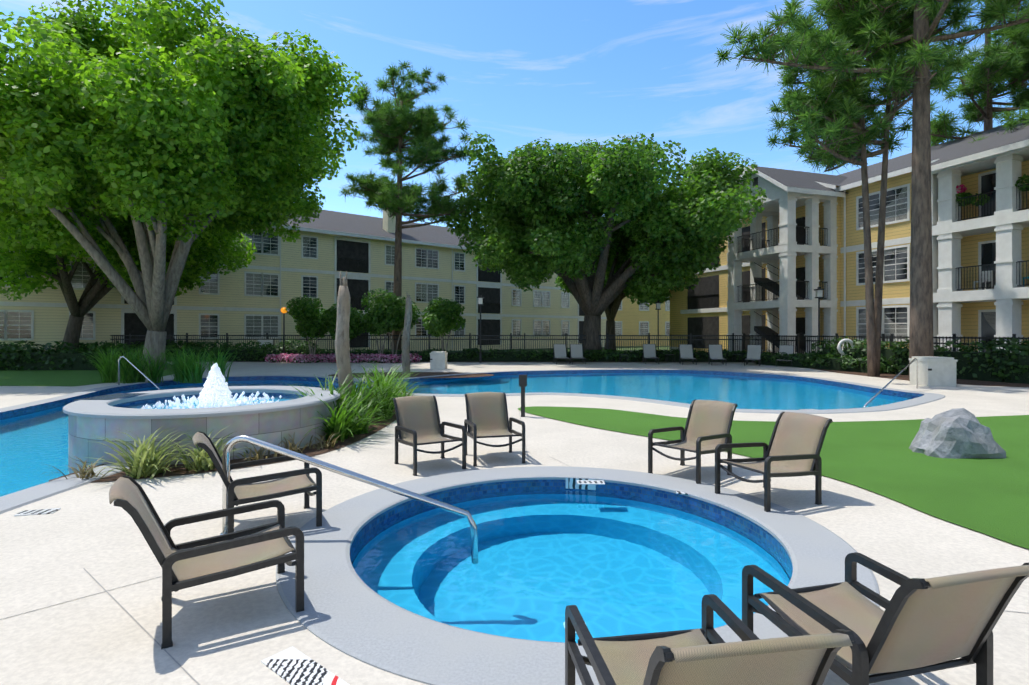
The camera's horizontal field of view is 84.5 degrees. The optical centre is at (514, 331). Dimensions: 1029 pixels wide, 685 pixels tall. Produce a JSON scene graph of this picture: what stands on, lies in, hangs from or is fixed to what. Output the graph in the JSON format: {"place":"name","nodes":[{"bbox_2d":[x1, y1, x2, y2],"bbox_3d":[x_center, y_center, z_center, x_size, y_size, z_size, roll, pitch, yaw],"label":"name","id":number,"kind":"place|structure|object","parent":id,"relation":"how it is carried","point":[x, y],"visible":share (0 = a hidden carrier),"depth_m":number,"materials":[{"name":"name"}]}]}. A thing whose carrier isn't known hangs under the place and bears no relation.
{"place":"outdoors","nodes":[
{"label":"outdoors","id":0,"kind":"place"},
{"bbox_2d":[0,363,173,385],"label":"lawn","id":1,"kind":"structure","parent":0,"point":[46,377],"depth_m":20.48,"materials":[{"name":"green plant"}]},
{"bbox_2d":[51,339,319,360],"bbox_3d":[-25.707,1.258,32.309,29.054,1.751,1.850,0,0,0],"label":"hedge","id":2,"kind":"object","parent":1,"relation":"on","point":[199,346],"depth_m":31.87,"materials":[{"name":"green plant"}]},
{"bbox_2d":[74,393,148,403],"bbox_3d":[-6.283,1.062,8.861,0.520,0.104,0.900,0,0,1],"label":"raised spa weir","id":3,"kind":"object","parent":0,"point":[115,396],"visible":0.5,"depth_m":8.83,"materials":[{"name":"grey stone"}]},
{"bbox_2d":[0,373,912,496],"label":"pool water","id":4,"kind":"structure","parent":0,"point":[31,443],"depth_m":16.36,"materials":[{"name":"blue liquid"}]},
{"bbox_2d":[0,369,923,418],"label":"pool coping","id":5,"kind":"object","parent":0,"point":[20,411],"visible":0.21,"depth_m":20.30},
{"bbox_2d":[0,346,1028,684],"bbox_3d":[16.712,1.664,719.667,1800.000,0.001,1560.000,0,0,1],"label":"ground","id":6,"kind":"structure","parent":0,"point":[234,630],"depth_m":4.56,"materials":[{"name":"beige concrete"}]},
{"bbox_2d":[13,508,60,516],"bbox_3d":[-4.390,1.660,5.212,0.300,0.008,0.150,0,0,-16],"label":"depth marker","id":7,"kind":"object","parent":6,"relation":"on","point":[37,512],"visible":1,"depth_m":5.19,"materials":[{"name":"white tile"}]},
{"bbox_2d":[0,340,137,370],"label":"hedge","id":8,"kind":"object","parent":6,"relation":"on","point":[11,348],"depth_m":24.31,"materials":[{"name":"green plant"}]},
{"bbox_2d":[0,164,256,352],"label":"tree","id":9,"kind":"object","parent":6,"relation":"on","point":[36,262],"depth_m":29.68,"materials":[{"name":"plant"}]},
{"bbox_2d":[118,356,159,389],"bbox_3d":[-11.412,1.408,17.244,1.742,1.325,0.044,0,0,17],"label":"pool handrail","id":10,"kind":"object","parent":6,"relation":"on","point":[144,375],"visible":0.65,"depth_m":17.35,"materials":[{"name":"silver metal"}]},
{"bbox_2d":[83,342,243,383],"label":"tall grass","id":11,"kind":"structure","parent":6,"relation":"on","point":[188,370],"depth_m":18.34,"materials":[{"name":"green plant"}]},
{"bbox_2d":[0,0,365,369],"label":"tree","id":12,"kind":"object","parent":6,"relation":"on","point":[76,84],"depth_m":20.89,"materials":[{"name":"green plant"}]},
{"bbox_2d":[109,475,303,648],"bbox_3d":[-1.823,1.257,3.374,0.964,0.815,0.666,0,0,-32],"label":"chair","id":13,"kind":"object","parent":6,"relation":"on","point":[185,565],"visible":0.98,"depth_m":3.32,"materials":[{"name":"beige fabric"}]},
{"bbox_2d":[49,392,407,481],"bbox_3d":[-3.652,1.656,11.150,2.874,0.001,10.000,0,0,1],"label":"planting bed","id":14,"kind":"object","parent":6,"relation":"on","point":[179,469],"visible":0.19,"depth_m":7.58,"materials":[{"name":"brown soil"}]},
{"bbox_2d":[41,364,436,479],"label":"spa bed plants","id":15,"kind":"object","parent":14,"relation":"on","point":[352,411],"visible":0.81,"depth_m":8.31,"materials":[{"name":"green plant"}]},
{"bbox_2d":[192,431,321,539],"bbox_3d":[-2.211,1.257,4.858,0.964,0.815,0.666,0,0,-29],"label":"chair","id":16,"kind":"object","parent":6,"relation":"on","point":[251,490],"visible":0.88,"depth_m":4.79,"materials":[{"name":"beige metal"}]},
{"bbox_2d":[0,209,606,353],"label":"beige building","id":17,"kind":"structure","parent":6,"relation":"on","point":[266,285],"depth_m":42.34,"materials":[{"name":"beige paint"}]},
{"bbox_2d":[261,646,349,684],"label":"no diving tile","id":18,"kind":"object","parent":6,"relation":"on","point":[292,665],"visible":1,"depth_m":2.77,"materials":[{"name":"white tile"}]},
{"bbox_2d":[285,295,331,356],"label":"tree leaves","id":19,"kind":"object","parent":6,"relation":"on","point":[310,319],"depth_m":31.10,"materials":[{"name":"green plant"}]},
{"bbox_2d":[321,304,365,339],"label":"tree leaves","id":20,"kind":"object","parent":6,"relation":"on","point":[354,324],"depth_m":30.98,"materials":[{"name":"green plant"}]},
{"bbox_2d":[265,353,421,362],"bbox_3d":[-9.270,1.452,30.588,8.502,0.647,1.563,0,0,1],"label":"flower bed","id":21,"kind":"object","parent":6,"relation":"on","point":[365,358],"visible":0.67,"depth_m":30.43,"materials":[{"name":"pink plant"}]},
{"bbox_2d":[335,271,353,398],"bbox_3d":[-3.245,0.295,10.945,0.437,2.944,0.320,0,0,1],"label":"closed patio umbrella","id":22,"kind":"object","parent":6,"relation":"on","point":[342,349],"visible":0.73,"depth_m":10.84,"materials":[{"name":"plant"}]},
{"bbox_2d":[220,435,477,557],"bbox_3d":[-1.337,1.372,4.544,2.102,1.068,0.090,0,0,3],"label":"spa handrail","id":23,"kind":"object","parent":6,"relation":"on","point":[231,443],"visible":0.88,"depth_m":4.54,"materials":[{"name":"silver metal"}]},
{"bbox_2d":[358,288,403,353],"bbox_3d":[-7.285,-0.346,31.549,2.854,4.227,3.074,0,0,1],"label":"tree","id":24,"kind":"object","parent":6,"relation":"on","point":[371,325],"depth_m":30.85,"materials":[{"name":"green plant"}]},
{"bbox_2d":[370,292,420,357],"bbox_3d":[-6.587,-0.220,31.517,2.720,3.975,2.931,0,0,1],"label":"tree","id":25,"kind":"object","parent":6,"relation":"on","point":[396,301],"depth_m":30.92,"materials":[{"name":"green plant"}]},
{"bbox_2d":[337,60,483,349],"bbox_3d":[-6.239,-7.092,32.867,9.128,17.920,9.667,0,0,1],"label":"pine","id":26,"kind":"object","parent":6,"relation":"on","point":[387,190],"depth_m":33.03,"materials":[{"name":"green plant"}]},
{"bbox_2d":[328,372,492,377],"bbox_3d":[-3.958,1.656,21.726,6.400,0.001,3.200,0,0,1],"label":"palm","id":27,"kind":"object","parent":6,"relation":"on","point":[420,374],"visible":0.63,"depth_m":21.94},
{"bbox_2d":[401,294,411,373],"bbox_3d":[-4.234,0.093,22.211,0.438,3.351,0.366,0,0,1],"label":"dead palm trunk","id":28,"kind":"object","parent":27,"relation":"in","point":[405,357],"visible":0.92,"depth_m":22.09,"materials":[{"name":"grey plant"}]},
{"bbox_2d":[110,333,742,351],"bbox_3d":[-15.619,0.869,33.416,57.641,1.590,0.231,0,0,2],"label":"fence","id":29,"kind":"object","parent":6,"relation":"on","point":[470,339],"visible":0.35,"depth_m":33.10,"materials":[{"name":"black metal"}]},
{"bbox_2d":[257,339,273,349],"bbox_3d":[-14.604,0.789,33.198,0.960,0.710,0.070,0,0,1],"label":"fence sign","id":30,"kind":"object","parent":29,"relation":"attached to","point":[262,341],"visible":0.54,"depth_m":33.17,"materials":[{"name":"black metal"}]},
{"bbox_2d":[393,396,466,475],"bbox_3d":[-1.110,1.257,7.113,0.666,0.815,0.964,0,0,-30],"label":"chair","id":31,"kind":"object","parent":6,"relation":"on","point":[418,420],"visible":1,"depth_m":7.29,"materials":[{"name":"beige fabric"}]},
{"bbox_2d":[430,351,447,369],"bbox_3d":[-3.369,1.274,25.198,0.700,0.780,0.700,0,0,1],"label":"towel bin","id":32,"kind":"object","parent":6,"relation":"on","point":[438,360],"visible":1,"depth_m":24.87,"materials":[{"name":"white plastic"}]},
{"bbox_2d":[421,297,465,351],"bbox_3d":[-3.974,-0.088,31.442,2.581,3.711,2.681,0,0,1],"label":"tree","id":33,"kind":"object","parent":6,"relation":"on","point":[444,317],"depth_m":30.87,"materials":[{"name":"green plant"}]},
{"bbox_2d":[170,361,755,361],"bbox_3d":[-12.928,1.656,32.173,53.000,0.001,2.000,0,0,1],"label":"mulch bed","id":34,"kind":"object","parent":6,"relation":"on","point":[462,361],"depth_m":31.54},
{"bbox_2d":[283,313,284,356],"bbox_3d":[-12.697,0.314,31.168,0.140,2.700,0.140,0,0,1],"label":"lamp post","id":35,"kind":"object","parent":34,"relation":"on","point":[283,334],"visible":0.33,"depth_m":31.13,"materials":[{"name":"black metal"}]},
{"bbox_2d":[0,369,944,513],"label":"pool coping","id":36,"kind":"object","parent":6,"relation":"on","point":[17,499],"visible":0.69,"depth_m":12.29,"materials":[{"name":"grey concrete"}]},
{"bbox_2d":[477,295,483,362],"bbox_3d":[-1.823,-0.161,30.412,0.340,3.650,0.340,0,0,1],"label":"lamp post","id":37,"kind":"object","parent":6,"relation":"on","point":[480,300],"visible":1,"depth_m":30.37,"materials":[{"name":"black metal"}]},
{"bbox_2d":[464,392,525,466],"bbox_3d":[-0.303,1.257,7.536,0.666,0.815,0.964,0,0,-15],"label":"chair","id":38,"kind":"object","parent":6,"relation":"on","point":[487,414],"visible":0.98,"depth_m":7.77,"materials":[{"name":"beige fabric"}]},
{"bbox_2d":[0,412,1025,684],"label":"deck joints","id":39,"kind":"object","parent":6,"relation":"on","point":[160,576],"visible":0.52,"depth_m":3.38,"materials":[{"name":"grey concrete"}]},
{"bbox_2d":[519,375,526,416],"bbox_3d":[0.166,1.254,11.077,0.160,0.820,0.130,0,0,1],"label":"bollard light","id":40,"kind":"object","parent":6,"relation":"on","point":[522,381],"visible":1,"depth_m":11.06,"materials":[{"name":"black metal"}]},
{"bbox_2d":[313,348,752,361],"bbox_3d":[1.088,1.331,32.000,25.448,0.872,1.728,0,0,1],"label":"hedge","id":41,"kind":"object","parent":6,"relation":"on","point":[475,350],"depth_m":31.63,"materials":[{"name":"green plant"}]},
{"bbox_2d":[553,344,569,363],"bbox_3d":[2.454,1.164,29.659,0.690,1.000,1.710,0,0,-2],"label":"lounger","id":42,"kind":"object","parent":6,"relation":"on","point":[560,351],"visible":1,"depth_m":30.22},
{"bbox_2d":[570,344,585,363],"bbox_3d":[3.303,1.164,29.639,0.690,1.000,1.710,0,0,1],"label":"lounger","id":43,"kind":"object","parent":6,"relation":"on","point":[576,351],"visible":1,"depth_m":30.17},
{"bbox_2d":[276,466,879,684],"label":"spa coping","id":44,"kind":"object","parent":6,"relation":"on","point":[348,611],"visible":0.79,"depth_m":3.59,"materials":[{"name":"grey concrete"}]},
{"bbox_2d":[442,131,766,351],"bbox_3d":[4.253,-4.926,32.602,17.135,13.608,18.823,0,0,1],"label":"oak tree","id":45,"kind":"object","parent":6,"relation":"on","point":[523,208],"depth_m":28.98,"materials":[{"name":"green plant"}]},
{"bbox_2d":[554,249,672,349],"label":"oak tree","id":46,"kind":"object","parent":6,"relation":"on","point":[611,310],"depth_m":46.16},
{"bbox_2d":[614,289,669,345],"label":"building","id":47,"kind":"structure","parent":6,"relation":"on","point":[634,318],"depth_m":65.05,"materials":[{"name":"yellow"}]},
{"bbox_2d":[642,344,658,363],"bbox_3d":[7.217,1.164,29.984,0.690,1.000,1.710,0,0,7],"label":"lounger","id":48,"kind":"object","parent":6,"relation":"on","point":[649,351],"visible":1,"depth_m":30.51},
{"bbox_2d":[655,300,661,351],"bbox_3d":[8.675,-0.111,34.167,0.340,3.550,0.340,0,0,1],"label":"lamp post","id":49,"kind":"object","parent":6,"relation":"on","point":[658,305],"visible":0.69,"depth_m":34.13,"materials":[{"name":"black metal"}]},
{"bbox_2d":[619,354,742,362],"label":"side tables","id":50,"kind":"object","parent":6,"relation":"on","point":[674,357],"visible":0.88,"depth_m":30.74,"materials":[{"name":"white plastic"}]},
{"bbox_2d":[679,344,696,364],"bbox_3d":[8.904,1.164,29.085,0.690,1.000,1.710,0,0,10],"label":"lounger","id":51,"kind":"object","parent":6,"relation":"on","point":[685,351],"visible":1,"depth_m":29.63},
{"bbox_2d":[648,399,737,483],"bbox_3d":[2.140,1.257,6.687,0.964,0.815,0.666,0,0,-41],"label":"chair","id":52,"kind":"object","parent":6,"relation":"on","point":[707,429],"visible":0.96,"depth_m":6.78,"materials":[{"name":"beige fabric"}]},
{"bbox_2d":[565,594,855,684],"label":"chair","id":53,"kind":"object","parent":6,"relation":"on","point":[706,654],"visible":1,"depth_m":1.71,"materials":[{"name":"beige fabric"}]},
{"bbox_2d":[708,345,726,363],"bbox_3d":[10.255,1.164,28.642,0.690,1.000,1.710,0,0,13],"label":"lounger","id":54,"kind":"object","parent":6,"relation":"on","point":[715,352],"visible":1,"depth_m":29.18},
{"bbox_2d":[744,345,761,365],"bbox_3d":[11.893,1.164,28.212,0.690,1.000,1.710,0,0,27],"label":"lounger","id":55,"kind":"object","parent":6,"relation":"on","point":[754,352],"visible":0.98,"depth_m":28.69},
{"bbox_2d":[518,406,1028,548],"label":"lawn turf","id":56,"kind":"structure","parent":6,"relation":"on","point":[989,496],"depth_m":7.10,"materials":[{"name":"green plant"}]},
{"bbox_2d":[909,408,1005,458],"bbox_3d":[6.006,1.352,7.732,1.052,0.625,0.762,0,0,1],"label":"rock","id":57,"kind":"object","parent":56,"relation":"on","point":[958,433],"visible":0.9,"depth_m":7.47,"materials":[{"name":"grey stone"}]},
{"bbox_2d":[715,412,832,511],"bbox_3d":[2.615,1.257,5.668,0.964,0.815,0.666,0,0,-24],"label":"chair","id":58,"kind":"object","parent":6,"relation":"on","point":[793,448],"visible":0.98,"depth_m":5.71,"materials":[{"name":"beige fabric"}]},
{"bbox_2d":[776,345,793,366],"bbox_3d":[13.111,1.164,27.417,0.690,1.000,1.710,0,0,30],"label":"lounger","id":59,"kind":"object","parent":6,"relation":"on","point":[788,349],"visible":0.56,"depth_m":27.98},
{"bbox_2d":[754,351,895,373],"bbox_3d":[13.776,1.317,25.795,1.363,0.872,8.050,0,0,-16],"label":"low hedge","id":60,"kind":"object","parent":6,"relation":"on","point":[811,355],"depth_m":25.11,"materials":[{"name":"green plant"}]},
{"bbox_2d":[670,118,1028,354],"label":"yellow building","id":61,"kind":"structure","parent":6,"relation":"on","point":[798,240],"depth_m":29.46,"materials":[{"name":"yellow paint"}]},
{"bbox_2d":[955,174,1028,205],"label":"balcony plants","id":62,"kind":"object","parent":61,"relation":"attached to","point":[969,200],"visible":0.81,"depth_m":23.16,"materials":[{"name":"green plant"}]},
{"bbox_2d":[956,184,966,192],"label":"flowers","id":63,"kind":"object","parent":62,"relation":"on","point":[962,189],"visible":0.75,"depth_m":23.84,"materials":[{"name":"red plant"}]},
{"bbox_2d":[974,270,1028,289],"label":"balcony chairs","id":64,"kind":"object","parent":61,"relation":"on","point":[989,279],"visible":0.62,"depth_m":23.45,"materials":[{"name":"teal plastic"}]},
{"bbox_2d":[775,0,936,376],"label":"thin pine wood","id":65,"kind":"object","parent":6,"relation":"on","point":[871,337],"visible":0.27,"depth_m":20.95,"materials":[{"name":"brown plant"}]},
{"bbox_2d":[766,0,956,177],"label":"pine tree","id":66,"kind":"object","parent":65,"relation":"attached to","point":[822,89],"visible":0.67,"depth_m":19.89,"materials":[{"name":"green plant"}]},
{"bbox_2d":[714,0,1028,380],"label":"pine tree","id":67,"kind":"object","parent":6,"relation":"on","point":[921,314],"depth_m":18.82,"materials":[{"name":"green plant"}]},
{"bbox_2d":[805,15,957,375],"bbox_3d":[13.833,-5.942,21.422,5.074,15.626,4.809,0,0,-24],"label":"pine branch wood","id":68,"kind":"object","parent":6,"relation":"on","point":[884,151],"visible":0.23,"depth_m":21.12,"materials":[{"name":"brown plant"}]},
{"bbox_2d":[783,0,972,172],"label":"pine needles","id":69,"kind":"object","parent":68,"relation":"attached to","point":[872,28],"visible":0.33,"depth_m":19.86,"materials":[{"name":"green plant"}]},
{"bbox_2d":[742,552,1028,684],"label":"chair","id":70,"kind":"object","parent":6,"relation":"on","point":[919,626],"visible":0.92,"depth_m":2.25,"materials":[{"name":"beige fabric"}]},
{"bbox_2d":[743,333,1028,353],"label":"fence","id":71,"kind":"object","parent":6,"relation":"on","point":[891,337],"visible":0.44,"depth_m":27.19,"materials":[{"name":"black metal"}]},
{"bbox_2d":[748,362,1028,386],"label":"mulch bed","id":72,"kind":"object","parent":6,"relation":"on","point":[958,381],"visible":0.27,"depth_m":18.85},
{"bbox_2d":[814,287,823,349],"bbox_3d":[14.810,-0.261,27.521,0.340,3.850,0.340,0,0,1],"label":"lamp post","id":73,"kind":"object","parent":72,"relation":"on","point":[819,292],"visible":0.65,"depth_m":27.48,"materials":[{"name":"black metal"}]},
{"bbox_2d":[837,339,854,358],"bbox_3d":[14.310,0.978,24.426,0.749,1.378,0.155,0,0,1],"label":"life ring stand","id":74,"kind":"object","parent":72,"relation":"on","point":[840,350],"visible":0.71,"depth_m":24.37,"materials":[{"name":"white plastic"}]},
{"bbox_2d":[864,358,917,406],"bbox_3d":[10.047,1.417,15.015,4.880,1.307,0.044,0,0,-42],"label":"pool handrail","id":75,"kind":"object","parent":6,"relation":"on","point":[885,386],"visible":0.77,"depth_m":15.43,"materials":[{"name":"silver metal"}]},
{"bbox_2d":[811,336,1028,383],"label":"hedge","id":76,"kind":"object","parent":6,"relation":"on","point":[992,345],"depth_m":19.48,"materials":[{"name":"green plant"}]},
{"bbox_2d":[909,356,957,386],"bbox_3d":[13.012,1.224,17.618,0.880,0.880,0.880,0,0,1],"label":"towel bin","id":77,"kind":"object","parent":6,"relation":"on","point":[934,371],"visible":1,"depth_m":17.20,"materials":[{"name":"white plastic"}]},
{"bbox_2d":[929,0,1028,146],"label":"pine","id":78,"kind":"object","parent":6,"relation":"on","point":[1018,68],"depth_m":27.88,"materials":[{"name":"green plant"}]},
{"bbox_3d":[0.412,2.324,4.733,3.450,0.680,3.450,0,0,1],"label":"spa","id":79,"kind":"object","parent":6,"relation":"in","visible":0},
{"bbox_2d":[350,489,791,642],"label":"spa water","id":80,"kind":"structure","parent":79,"relation":"in","point":[608,564],"depth_m":4.38,"materials":[{"name":"blue liquid"}]},
{"bbox_2d":[566,478,595,489],"bbox_3d":[0.749,1.724,6.414,0.340,0.120,0.008,0,0,11],"label":"tile","id":81,"kind":"object","parent":79,"relation":"attached to","point":[571,483],"visible":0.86,"depth_m":6.42,"materials":[{"name":"tile"}]},
{"bbox_2d":[576,480,604,484],"bbox_3d":[0.839,1.660,6.237,0.300,0.008,0.150,0,0,1],"label":"depth marker","id":82,"kind":"object","parent":79,"relation":"on","point":[590,482],"visible":0.93,"depth_m":6.22,"materials":[{"name":"white tile"}]},
{"bbox_2d":[0,0,1028,227],"label":"sky","id":83,"kind":"structure","parent":0,"point":[520,72],"materials":[{"name":"blue"}]},
{"bbox_2d":[350,477,792,642],"bbox_3d":[0.412,1.819,4.733,3.460,0.330,3.460,0,0,1],"label":"waterline tile band","id":84,"kind":"object","parent":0,"point":[768,538],"visible":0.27,"depth_m":5.86,"materials":[{"name":"blue tile"}]},
{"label":"pool basin","id":85,"kind":"structure","parent":0,"visible":0},
{"bbox_2d":[68,400,335,469],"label":"fountain basin wall","id":86,"kind":"structure","parent":85,"relation":"on","point":[276,427],"depth_m":7.27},
{"bbox_2d":[63,386,339,418],"bbox_3d":[-4.663,1.054,8.823,3.720,0.080,3.720,0,0,1],"label":"raised spa coping","id":87,"kind":"object","parent":86,"relation":"on","point":[105,409],"visible":0.83,"depth_m":7.79,"materials":[{"name":"grey concrete"}]},
{"bbox_2d":[113,393,304,406],"bbox_3d":[-4.663,1.324,8.823,2.740,0.580,2.740,0,0,1],"label":"raised spa tile","id":88,"kind":"object","parent":86,"relation":"attached to","point":[171,397],"visible":0.1,"depth_m":9.74,"materials":[{"name":"blue tile"}]},
{"bbox_2d":[119,395,298,408],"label":"fountain water","id":89,"kind":"structure","parent":86,"relation":"in","point":[152,403],"depth_m":9.21,"materials":[{"name":"liquid"}]},
{"bbox_2d":[141,363,281,408],"bbox_3d":[-4.648,0.836,8.824,1.849,0.707,1.912,0,0,1],"label":"fountain","id":90,"kind":"object","parent":89,"relation":"on","point":[216,388],"visible":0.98,"depth_m":8.71,"materials":[{"name":"white liquid"}]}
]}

